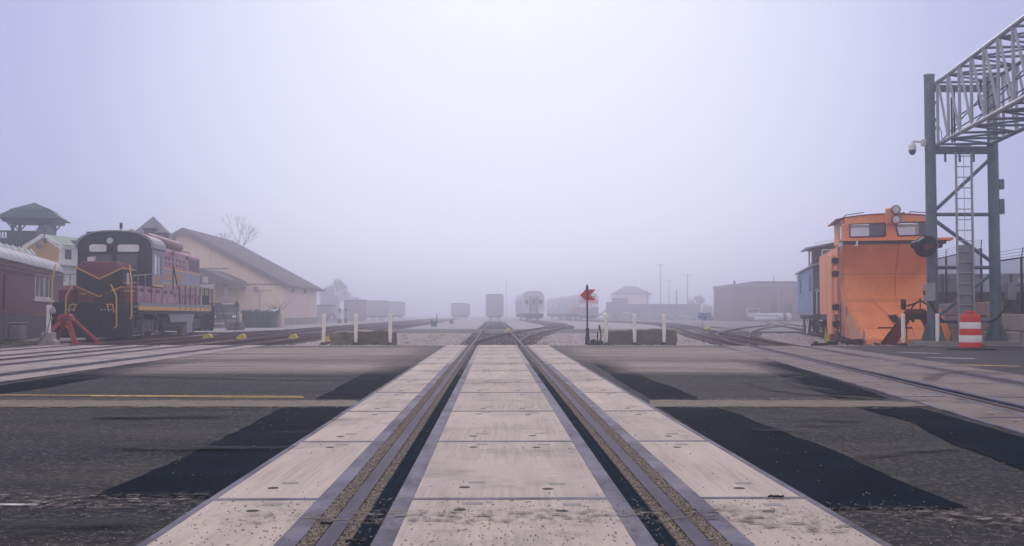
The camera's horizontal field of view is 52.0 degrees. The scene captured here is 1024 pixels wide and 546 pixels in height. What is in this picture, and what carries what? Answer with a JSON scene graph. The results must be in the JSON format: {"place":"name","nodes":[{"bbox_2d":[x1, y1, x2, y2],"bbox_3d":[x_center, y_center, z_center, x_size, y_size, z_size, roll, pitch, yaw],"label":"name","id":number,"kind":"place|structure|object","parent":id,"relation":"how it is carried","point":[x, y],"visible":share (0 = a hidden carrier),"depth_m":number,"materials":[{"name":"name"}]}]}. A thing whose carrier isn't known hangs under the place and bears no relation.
{"place":"outdoors","nodes":[
{"label":"outdoors","id":0,"kind":"place"},
{"bbox_2d":[0,341,36,345],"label":"grass verge","id":1,"kind":"object","parent":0,"point":[19,344],"depth_m":37.94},
{"bbox_2d":[152,323,365,331],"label":"concrete apron","id":2,"kind":"object","parent":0,"point":[223,328],"visible":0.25,"depth_m":79.01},
{"bbox_2d":[209,303,226,323],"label":"handrail","id":3,"kind":"object","parent":2,"relation":"on","point":[216,318],"visible":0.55,"depth_m":73.92,"materials":[{"name":"metal"}]},
{"bbox_2d":[210,303,238,322],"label":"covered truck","id":4,"kind":"object","parent":2,"relation":"on","point":[229,309],"visible":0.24,"depth_m":78.42,"materials":[{"name":"grey metal"}]},
{"bbox_2d":[226,321,244,329],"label":"stone block","id":5,"kind":"object","parent":2,"relation":"on","point":[229,325],"visible":0.85,"depth_m":66.10,"materials":[{"name":"stone"}]},
{"bbox_2d":[170,228,325,324],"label":"depot building","id":6,"kind":"structure","parent":2,"relation":"on","point":[243,276],"depth_m":96.10,"materials":[{"name":"beige"}]},
{"bbox_2d":[135,216,174,239],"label":"tower roof","id":7,"kind":"structure","parent":6,"relation":"on","point":[153,222],"depth_m":94.47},
{"bbox_2d":[240,308,278,327],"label":"dumpster","id":8,"kind":"object","parent":2,"relation":"on","point":[256,318],"visible":0.98,"depth_m":77.92,"materials":[{"name":"green paint"}]},
{"bbox_2d":[262,303,287,326],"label":"dead bush","id":9,"kind":"object","parent":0,"point":[281,317],"visible":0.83,"depth_m":79.81,"materials":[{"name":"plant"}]},
{"bbox_2d":[317,305,335,321],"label":"shed","id":10,"kind":"structure","parent":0,"point":[327,310],"depth_m":139.92,"materials":[{"name":"grey paint"}]},
{"bbox_2d":[343,300,366,320],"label":"shed","id":11,"kind":"structure","parent":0,"point":[358,307],"depth_m":164.91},
{"bbox_2d":[26,334,802,345],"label":"ballast ground","id":12,"kind":"structure","parent":0,"point":[67,339],"depth_m":47.82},
{"bbox_2d":[36,305,59,345],"bbox_3d":[-14.548,1.642,32.945,0.605,1.280,0.431,0,-2,0],"label":"post","id":13,"kind":"object","parent":12,"relation":"on","point":[48,336],"visible":0.96,"depth_m":32.83,"materials":[{"name":"metal"}]},
{"bbox_2d":[331,329,396,345],"bbox_3d":[-4.567,2.113,32.440,1.942,0.775,1.104,0,-2,0],"label":"stone block","id":14,"kind":"object","parent":12,"relation":"on","point":[369,337],"depth_m":31.95,"materials":[{"name":"stone"}]},
{"bbox_2d":[157,328,602,345],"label":"weed tufts","id":15,"kind":"object","parent":12,"relation":"on","point":[445,334],"visible":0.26,"depth_m":45.08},
{"bbox_2d":[189,332,898,345],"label":"ballast","id":16,"kind":"structure","parent":12,"relation":"on","point":[554,339],"depth_m":43.26,"materials":[{"name":"gravel"}]},
{"bbox_2d":[319,314,327,344],"bbox_3d":[-5.688,1.700,31.733,0.260,0.932,0.260,1,-2,0],"label":"delineator post","id":17,"kind":"object","parent":16,"relation":"on","point":[323,328],"visible":1,"depth_m":31.69,"materials":[{"name":"white plastic"}]},
{"bbox_2d":[351,314,359,344],"bbox_3d":[-4.718,1.700,31.732,0.260,0.932,0.260,0,-2,9],"label":"delineator post","id":18,"kind":"object","parent":16,"relation":"on","point":[355,329],"visible":1,"depth_m":31.69,"materials":[{"name":"white plastic"}]},
{"bbox_2d":[387,314,393,344],"bbox_3d":[-3.681,1.700,31.733,0.260,0.932,0.260,-1,-2,3],"label":"delineator post","id":19,"kind":"object","parent":16,"relation":"on","point":[390,328],"visible":0.96,"depth_m":31.69,"materials":[{"name":"white plastic"}]},
{"bbox_2d":[580,284,608,345],"bbox_3d":[2.467,1.326,31.572,0.841,1.963,0.300,0,-2,0],"label":"switch stand","id":20,"kind":"object","parent":16,"relation":"on","point":[586,294],"visible":0.76,"depth_m":31.54,"materials":[{"name":"metal"}]},
{"bbox_2d":[604,314,609,344],"bbox_3d":[2.846,1.700,31.733,0.260,0.932,0.260,1,-2,-11],"label":"delineator post","id":21,"kind":"object","parent":16,"relation":"on","point":[606,328],"visible":0.9,"depth_m":31.69,"materials":[{"name":"white plastic"}]},
{"bbox_2d":[631,314,638,344],"bbox_3d":[3.703,1.700,31.732,0.260,0.932,0.260,0,-2,-6],"label":"delineator post","id":22,"kind":"object","parent":16,"relation":"on","point":[634,330],"visible":1,"depth_m":31.68,"materials":[{"name":"white plastic"}]},
{"bbox_2d":[660,314,667,344],"bbox_3d":[4.597,1.700,31.733,0.260,0.932,0.260,1,-2,-7],"label":"delineator post","id":23,"kind":"object","parent":16,"relation":"on","point":[663,328],"visible":1,"depth_m":31.69,"materials":[{"name":"white plastic"}]},
{"bbox_2d":[811,327,837,345],"bbox_3d":[9.395,1.944,31.548,0.750,0.626,0.350,0,-2,0],"label":"derail","id":24,"kind":"object","parent":16,"relation":"on","point":[816,343],"visible":0.69,"depth_m":31.45,"materials":[{"name":"yellow metal"}]},
{"bbox_2d":[608,328,675,345],"bbox_3d":[3.967,2.090,32.552,2.111,0.771,1.279,0,-2,0],"label":"stone block","id":25,"kind":"object","parent":12,"relation":"on","point":[651,336],"depth_m":31.95,"materials":[{"name":"stone"}]},
{"bbox_2d":[12,314,958,344],"bbox_3d":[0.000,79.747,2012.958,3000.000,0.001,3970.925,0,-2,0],"label":"ground","id":26,"kind":"structure","parent":0,"point":[406,317],"depth_m":267.40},
{"bbox_2d":[0,246,64,340],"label":"passenger coach","id":27,"kind":"object","parent":26,"relation":"on","point":[25,289],"visible":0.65,"depth_m":46.80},
{"bbox_2d":[0,242,35,255],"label":"canopy","id":28,"kind":"object","parent":27,"relation":"attached to","point":[24,250],"visible":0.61,"depth_m":55.65,"materials":[{"name":"silver metal"}]},
{"bbox_2d":[34,274,43,298],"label":"window","id":29,"kind":"structure","parent":27,"relation":"in","point":[39,280],"depth_m":50.14,"materials":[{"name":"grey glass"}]},
{"bbox_2d":[44,276,52,299],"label":"window","id":30,"kind":"structure","parent":27,"relation":"in","point":[47,281],"depth_m":52.34,"materials":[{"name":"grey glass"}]},
{"bbox_2d":[0,203,70,248],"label":"pavilion","id":31,"kind":"structure","parent":26,"relation":"on","point":[47,219],"depth_m":68.70,"materials":[{"name":"grey paint"}]},
{"bbox_2d":[21,228,77,285],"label":"house","id":32,"kind":"structure","parent":26,"relation":"on","point":[62,251],"depth_m":62.33,"materials":[{"name":"yellow"}]},
{"bbox_2d":[60,332,222,344],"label":"railway track","id":33,"kind":"structure","parent":26,"relation":"on","point":[185,334],"depth_m":46.73,"materials":[{"name":"metal"}]},
{"bbox_2d":[38,314,102,344],"bbox_3d":[-16.175,2.073,38.633,2.123,1.138,1.604,0,-2,4],"label":"track bumper","id":34,"kind":"object","parent":33,"relation":"on","point":[63,320],"visible":0.91,"depth_m":38.38,"materials":[{"name":"metal"}]},
{"bbox_2d":[50,223,214,339],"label":"diesel locomotive","id":35,"kind":"object","parent":33,"relation":"on","point":[130,283],"visible":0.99,"depth_m":44.13,"materials":[{"name":"black paint"}]},
{"bbox_2d":[216,213,258,245],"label":"tree","id":36,"kind":"object","parent":26,"relation":"on","point":[249,230],"visible":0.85,"depth_m":190.22,"materials":[{"name":"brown plant"}]},
{"bbox_2d":[319,278,360,318],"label":"tree","id":37,"kind":"object","parent":26,"relation":"on","point":[339,285],"visible":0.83,"depth_m":229.54,"materials":[{"name":"grey plant"}]},
{"bbox_2d":[366,300,390,318],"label":"freight car","id":38,"kind":"object","parent":26,"relation":"on","point":[379,308],"visible":0.96,"depth_m":184.92,"materials":[{"name":"paint"}]},
{"bbox_2d":[390,301,404,318],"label":"freight car","id":39,"kind":"object","parent":26,"relation":"on","point":[397,308],"visible":0.87,"depth_m":214.90,"materials":[{"name":"paint"}]},
{"bbox_2d":[610,286,651,303],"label":"house","id":40,"kind":"structure","parent":26,"relation":"on","point":[634,295],"depth_m":249.98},
{"bbox_2d":[606,298,699,320],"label":"shed","id":41,"kind":"structure","parent":26,"relation":"on","point":[618,305],"depth_m":180.87,"materials":[{"name":"metal"}]},
{"bbox_2d":[688,294,708,305],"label":"tree","id":42,"kind":"object","parent":26,"relation":"on","point":[700,300],"visible":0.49,"depth_m":239.71,"materials":[{"name":"grey plant"}]},
{"bbox_2d":[712,323,785,339],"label":"railway track","id":43,"kind":"structure","parent":26,"relation":"on","point":[750,334],"depth_m":58.59,"materials":[{"name":"metal"}]},
{"bbox_2d":[713,276,819,320],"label":"brick warehouse","id":44,"kind":"structure","parent":26,"relation":"on","point":[733,301],"depth_m":149.99,"materials":[{"name":"grey brick"}]},
{"bbox_2d":[766,321,898,345],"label":"railway track","id":45,"kind":"structure","parent":26,"relation":"on","point":[845,340],"depth_m":49.81,"materials":[{"name":"metal"}]},
{"bbox_2d":[754,313,790,320],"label":"pipe stack","id":46,"kind":"object","parent":45,"relation":"on","point":[765,317],"visible":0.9,"depth_m":139.74,"materials":[{"name":"silver metal"}]},
{"bbox_2d":[795,239,834,337],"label":"caboose","id":47,"kind":"object","parent":45,"relation":"on","point":[808,297],"visible":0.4,"depth_m":48.72,"materials":[{"name":"blue paint"}]},
{"bbox_2d":[819,205,952,344],"bbox_3d":[13.564,0.200,38.992,3.865,4.672,11.675,0,-2,11],"label":"snow plough","id":48,"kind":"object","parent":45,"relation":"on","point":[871,285],"visible":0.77,"depth_m":35.70,"materials":[{"name":"orange paint"}]},
{"bbox_2d":[881,309,926,344],"bbox_3d":[12.373,1.715,32.425,1.840,1.215,1.630,-1,-2,14],"label":"track bumper","id":49,"kind":"object","parent":45,"relation":"on","point":[892,336],"visible":0.64,"depth_m":31.85,"materials":[{"name":"metal"}]},
{"bbox_2d":[939,302,1002,342],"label":"block wall","id":50,"kind":"structure","parent":26,"relation":"on","point":[982,309],"depth_m":41.04,"materials":[{"name":"grey concrete"}]},
{"bbox_2d":[938,240,982,303],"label":"chain link fence","id":51,"kind":"object","parent":50,"relation":"on","point":[945,291],"visible":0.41,"depth_m":42.63,"materials":[{"name":"metal"}]},
{"bbox_2d":[938,274,1023,313],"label":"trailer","id":52,"kind":"object","parent":26,"relation":"on","point":[986,291],"visible":0.16,"depth_m":51.62,"materials":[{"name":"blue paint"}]},
{"bbox_2d":[987,314,1023,344],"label":"block wall","id":53,"kind":"structure","parent":26,"relation":"on","point":[1013,324],"depth_m":33.84,"materials":[{"name":"grey concrete"}]},
{"bbox_2d":[1001,247,1023,312],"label":"chain link fence","id":54,"kind":"object","parent":53,"relation":"on","point":[1021,282],"visible":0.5,"depth_m":34.07,"materials":[{"name":"metal"}]},
{"bbox_2d":[0,346,1023,545],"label":"road","id":55,"kind":"structure","parent":0,"point":[82,434],"depth_m":7.69,"materials":[{"name":"asphalt"}]},
{"bbox_2d":[0,345,151,359],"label":"level crossing","id":56,"kind":"object","parent":55,"relation":"on","point":[47,350],"visible":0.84,"depth_m":27.19,"materials":[{"name":"grey concrete"}]},
{"bbox_2d":[0,493,190,507],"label":"surface film","id":57,"kind":"object","parent":55,"relation":"on","point":[39,501],"visible":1,"depth_m":5.19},
{"bbox_2d":[98,414,156,416],"bbox_3d":[-3.282,1.284,9.485,1.151,0.001,0.522,0,-2,-3],"label":"surface film","id":58,"kind":"object","parent":55,"relation":"on","point":[120,415],"visible":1,"depth_m":9.36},
{"bbox_2d":[0,345,267,382],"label":"level crossing","id":59,"kind":"object","parent":55,"relation":"on","point":[21,367],"visible":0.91,"depth_m":21.07,"materials":[{"name":"grey concrete"}]},
{"bbox_2d":[0,346,279,392],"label":"asphalt patch","id":60,"kind":"object","parent":55,"relation":"on","point":[42,383],"visible":0.84,"depth_m":15.60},
{"bbox_2d":[52,395,302,396],"bbox_3d":[-4.886,1.396,11.981,5.077,0.001,0.112,0,-2,3],"label":"road marking","id":61,"kind":"object","parent":55,"relation":"on","point":[158,395],"visible":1,"depth_m":11.95,"materials":[{"name":"yellow paint"}]},
{"bbox_2d":[0,400,357,406],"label":"sandy trench","id":62,"kind":"object","parent":55,"relation":"on","point":[141,403],"visible":1,"depth_m":10.85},
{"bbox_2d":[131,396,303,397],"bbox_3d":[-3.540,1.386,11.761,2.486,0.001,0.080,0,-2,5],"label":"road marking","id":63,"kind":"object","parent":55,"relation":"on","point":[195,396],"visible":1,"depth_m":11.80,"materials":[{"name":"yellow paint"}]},
{"bbox_2d":[95,406,347,497],"bbox_3d":[-1.884,1.248,8.182,0.696,0.001,5.766,0,-2,-2],"label":"asphalt patch","id":64,"kind":"object","parent":55,"relation":"on","point":[199,472],"visible":0.9,"depth_m":6.75,"materials":[{"name":"asphalt"}]},
{"bbox_2d":[193,446,277,447],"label":"surface film","id":65,"kind":"object","parent":55,"relation":"on","point":[228,446],"visible":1,"depth_m":7.22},
{"bbox_2d":[136,362,385,372],"bbox_3d":[-4.350,1.646,18.490,5.283,0.001,5.500,0,-2,0],"label":"surface film","id":66,"kind":"object","parent":55,"relation":"on","point":[266,366],"visible":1,"depth_m":18.48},
{"bbox_2d":[173,347,424,359],"bbox_3d":[-4.928,1.913,25.302,6.868,0.001,12.500,0,-2,0],"label":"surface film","id":67,"kind":"object","parent":55,"relation":"on","point":[272,353],"visible":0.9,"depth_m":24.58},
{"bbox_2d":[316,365,411,398],"bbox_3d":[-2.013,1.525,15.277,0.611,0.001,7.544,0,-2,-1],"label":"asphalt patch","id":68,"kind":"object","parent":55,"relation":"on","point":[362,385],"visible":0.99,"depth_m":14.03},
{"bbox_2d":[400,346,443,358],"bbox_3d":[-2.181,1.942,25.958,0.601,0.001,8.219,0,-2,0],"label":"asphalt patch","id":69,"kind":"object","parent":55,"relation":"on","point":[423,353],"visible":0.98,"depth_m":25.33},
{"bbox_2d":[0,353,1023,545],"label":"loose grit","id":70,"kind":"object","parent":55,"relation":"on","point":[2,532],"visible":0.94,"depth_m":4.80,"materials":[{"name":"gravel"}]},
{"bbox_2d":[136,345,891,545],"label":"level crossing","id":71,"kind":"object","parent":55,"relation":"on","point":[493,474],"visible":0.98,"depth_m":5.91,"materials":[{"name":"grey concrete"}]},
{"bbox_2d":[297,346,730,545],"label":"grit","id":72,"kind":"object","parent":71,"relation":"in","point":[372,462],"visible":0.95,"depth_m":5.99,"materials":[{"name":"gravel"}]},
{"bbox_2d":[267,509,777,522],"bbox_3d":[0.000,1.099,4.764,2.904,0.001,0.427,0,-2,-2],"label":"surface film","id":73,"kind":"object","parent":71,"relation":"on","point":[521,512],"visible":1,"depth_m":4.76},
{"bbox_2d":[732,516,851,530],"bbox_3d":[1.203,1.091,4.576,0.676,0.001,0.370,-1,-2,23],"label":"surface film","id":74,"kind":"object","parent":71,"relation":"on","point":[772,525],"visible":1,"depth_m":4.55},
{"bbox_2d":[552,346,606,356],"bbox_3d":[1.618,1.962,26.471,0.827,0.001,7.204,0,-2,-1],"label":"asphalt patch","id":75,"kind":"object","parent":55,"relation":"on","point":[568,350],"visible":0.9,"depth_m":26.72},
{"bbox_2d":[595,364,702,399],"bbox_3d":[1.782,1.527,15.328,0.594,0.001,8.189,0,-2,0],"label":"asphalt patch","id":76,"kind":"object","parent":55,"relation":"on","point":[648,387],"visible":0.99,"depth_m":13.45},
{"bbox_2d":[571,347,765,359],"bbox_3d":[3.627,1.911,25.302,5.663,0.001,12.500,0,-2,0],"label":"surface film","id":77,"kind":"object","parent":55,"relation":"on","point":[700,353],"visible":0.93,"depth_m":24.55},
{"bbox_2d":[618,362,766,372],"bbox_3d":[3.112,1.641,18.402,3.130,0.001,5.500,0,-2,3],"label":"surface film","id":78,"kind":"object","parent":55,"relation":"on","point":[706,367],"visible":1,"depth_m":18.46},
{"bbox_2d":[700,346,758,361],"bbox_3d":[5.260,1.915,25.250,0.629,0.001,9.684,0,-2,5],"label":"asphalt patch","id":79,"kind":"object","parent":55,"relation":"on","point":[742,359],"visible":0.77,"depth_m":26.72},
{"bbox_2d":[649,400,925,406],"bbox_3d":[2.878,1.350,10.888,3.067,0.001,0.894,0,-2,0],"label":"concrete strip","id":80,"kind":"object","parent":55,"relation":"on","point":[764,403],"visible":0.97,"depth_m":10.85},
{"bbox_2d":[662,406,968,509],"bbox_3d":[1.819,1.239,7.953,0.753,0.001,5.950,0,-2,0],"label":"asphalt patch","id":81,"kind":"object","parent":55,"relation":"on","point":[843,482],"visible":0.95,"depth_m":6.39,"materials":[{"name":"asphalt"}]},
{"bbox_2d":[750,361,889,399],"bbox_3d":[4.357,1.554,16.011,0.703,0.001,9.927,0,-2,6],"label":"asphalt patch","id":82,"kind":"object","parent":55,"relation":"on","point":[821,383],"visible":0.95,"depth_m":14.24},
{"bbox_2d":[749,377,915,400],"bbox_3d":[4.169,1.445,13.551,2.227,0.001,6.058,0,-2,0],"label":"surface film","id":83,"kind":"object","parent":55,"relation":"on","point":[752,382],"visible":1,"depth_m":12.10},
{"bbox_2d":[725,346,1023,434],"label":"level crossing","id":84,"kind":"object","parent":55,"relation":"on","point":[1002,392],"visible":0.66,"depth_m":14.72,"materials":[{"name":"grey concrete"}]},
{"bbox_2d":[899,313,907,344],"bbox_3d":[11.436,1.648,30.701,0.260,0.932,0.260,1,-2,-9],"label":"delineator post","id":85,"kind":"object","parent":55,"relation":"on","point":[903,328],"visible":1,"depth_m":30.66,"materials":[{"name":"white plastic"}]},
{"bbox_2d":[800,346,1023,374],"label":"asphalt patch","id":86,"kind":"object","parent":55,"relation":"on","point":[1011,359],"visible":0.73,"depth_m":23.50,"materials":[{"name":"asphalt"}]},
{"bbox_2d":[945,311,996,349],"bbox_3d":[12.028,1.500,27.555,1.220,1.011,1.220,1,-2,-22],"label":"traffic drum","id":87,"kind":"object","parent":86,"relation":"on","point":[970,334],"visible":1,"depth_m":27.33,"materials":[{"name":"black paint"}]},
{"bbox_2d":[858,407,1023,469],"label":"asphalt patch","id":88,"kind":"object","parent":55,"relation":"on","point":[1003,447],"visible":0.99,"depth_m":8.09,"materials":[{"name":"asphalt"}]},
{"bbox_2d":[925,345,958,346],"bbox_3d":[12.661,2.164,30.739,1.479,0.104,1.200,0,-2,0],"label":"concrete pad","id":89,"kind":"object","parent":55,"relation":"on","point":[942,345],"visible":0.29,"depth_m":30.39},
{"bbox_2d":[935,313,939,340],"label":"delineator post","id":90,"kind":"object","parent":89,"relation":"on","point":[937,336],"visible":0.91,"depth_m":30.66,"materials":[{"name":"white plastic"}]},
{"bbox_2d":[868,508,1023,524],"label":"surface film","id":91,"kind":"object","parent":55,"relation":"on","point":[956,513],"visible":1,"depth_m":4.76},
{"bbox_2d":[910,15,1023,345],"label":"sign gantry","id":92,"kind":"object","parent":55,"relation":"on","point":[990,107],"visible":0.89,"depth_m":30.79,"materials":[{"name":"metal"}]},
{"bbox_2d":[908,139,925,154],"bbox_3d":[12.012,-3.731,31.149,0.505,0.470,0.227,0,-2,0],"label":"security camera","id":93,"kind":"object","parent":92,"relation":"attached to","point":[912,148],"visible":1,"depth_m":31.09,"materials":[{"name":"white paint"}]},
{"bbox_2d":[910,235,937,256],"bbox_3d":[12.128,-0.781,30.707,1.097,0.640,0.601,2,-3,-43],"label":"crossing signal","id":94,"kind":"object","parent":92,"relation":"attached to","point":[925,246],"visible":1,"depth_m":30.50,"materials":[{"name":"black paint"}]},
{"bbox_2d":[0,0,1023,313],"label":"sky","id":95,"kind":"structure","parent":0,"point":[429,156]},
{"bbox_2d":[305,329,756,332],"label":"yard path","id":96,"kind":"structure","parent":0,"point":[496,331],"depth_m":63.35,"materials":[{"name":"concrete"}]},
{"bbox_2d":[153,344,918,345],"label":"edge gravel","id":97,"kind":"structure","parent":0,"point":[562,345],"depth_m":30.96,"materials":[{"name":"gravel"}]},
{"bbox_2d":[405,319,729,329],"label":"ballast ground","id":98,"kind":"structure","parent":0,"point":[477,323],"depth_m":111.59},
{"bbox_2d":[1,318,444,355],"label":"railway track","id":99,"kind":"structure","parent":98,"relation":"on","point":[191,340],"depth_m":41.88,"materials":[{"name":"metal"}]},
{"bbox_2d":[0,318,460,375],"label":"railway track","id":100,"kind":"structure","parent":98,"relation":"on","point":[269,341],"depth_m":38.30,"materials":[{"name":"metal"}]},
{"bbox_2d":[451,303,469,318],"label":"freight car","id":101,"kind":"object","parent":100,"relation":"on","point":[458,310],"visible":1,"depth_m":199.90,"materials":[{"name":"paint"}]},
{"bbox_2d":[234,326,352,340],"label":"railway track","id":102,"kind":"structure","parent":98,"relation":"on","point":[309,335],"depth_m":51.21,"materials":[{"name":"metal"}]},
{"bbox_2d":[315,319,713,545],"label":"railway track","id":103,"kind":"structure","parent":98,"relation":"on","point":[333,533],"depth_m":6.26,"materials":[{"name":"metal"}]},
{"bbox_2d":[486,294,503,318],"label":"freight car","id":104,"kind":"object","parent":103,"relation":"on","point":[494,305],"visible":0.98,"depth_m":185.92,"materials":[{"name":"paint"}]},
{"bbox_2d":[466,319,574,345],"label":"railway track","id":105,"kind":"structure","parent":98,"relation":"on","point":[552,326],"depth_m":52.76,"materials":[{"name":"metal"}]},
{"bbox_2d":[515,291,543,319],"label":"passenger coach","id":106,"kind":"object","parent":105,"relation":"on","point":[529,305],"visible":0.98,"depth_m":149.95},
{"bbox_2d":[592,306,694,319],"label":"scrap heap","id":107,"kind":"object","parent":98,"relation":"on","point":[631,313],"visible":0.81,"depth_m":175.09,"materials":[{"name":"silver metal"}]},
{"bbox_2d":[559,319,1023,411],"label":"railway track","id":108,"kind":"structure","parent":98,"relation":"on","point":[739,340],"depth_m":35.99,"materials":[{"name":"metal"}]},
{"bbox_2d":[546,296,573,318],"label":"passenger coach","id":109,"kind":"object","parent":108,"relation":"on","point":[552,307],"visible":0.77,"depth_m":197.12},
{"bbox_2d":[560,293,598,319],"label":"passenger coach","id":110,"kind":"object","parent":108,"relation":"on","point":[573,305],"visible":0.98,"depth_m":161.13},
{"bbox_2d":[700,306,712,320],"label":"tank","id":111,"kind":"object","parent":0,"point":[707,310],"visible":0.98,"depth_m":160.00,"materials":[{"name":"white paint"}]},
{"bbox_2d":[595,318,836,331],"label":"parking lot","id":112,"kind":"structure","parent":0,"point":[728,324],"depth_m":104.58,"materials":[{"name":"asphalt"}]},
{"bbox_2d":[746,308,759,320],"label":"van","id":113,"kind":"object","parent":112,"relation":"on","point":[750,312],"visible":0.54,"depth_m":148.45,"materials":[{"name":"white metal"}]},
{"bbox_2d":[776,313,791,321],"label":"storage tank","id":114,"kind":"object","parent":112,"relation":"on","point":[783,316],"visible":1,"depth_m":139.40,"materials":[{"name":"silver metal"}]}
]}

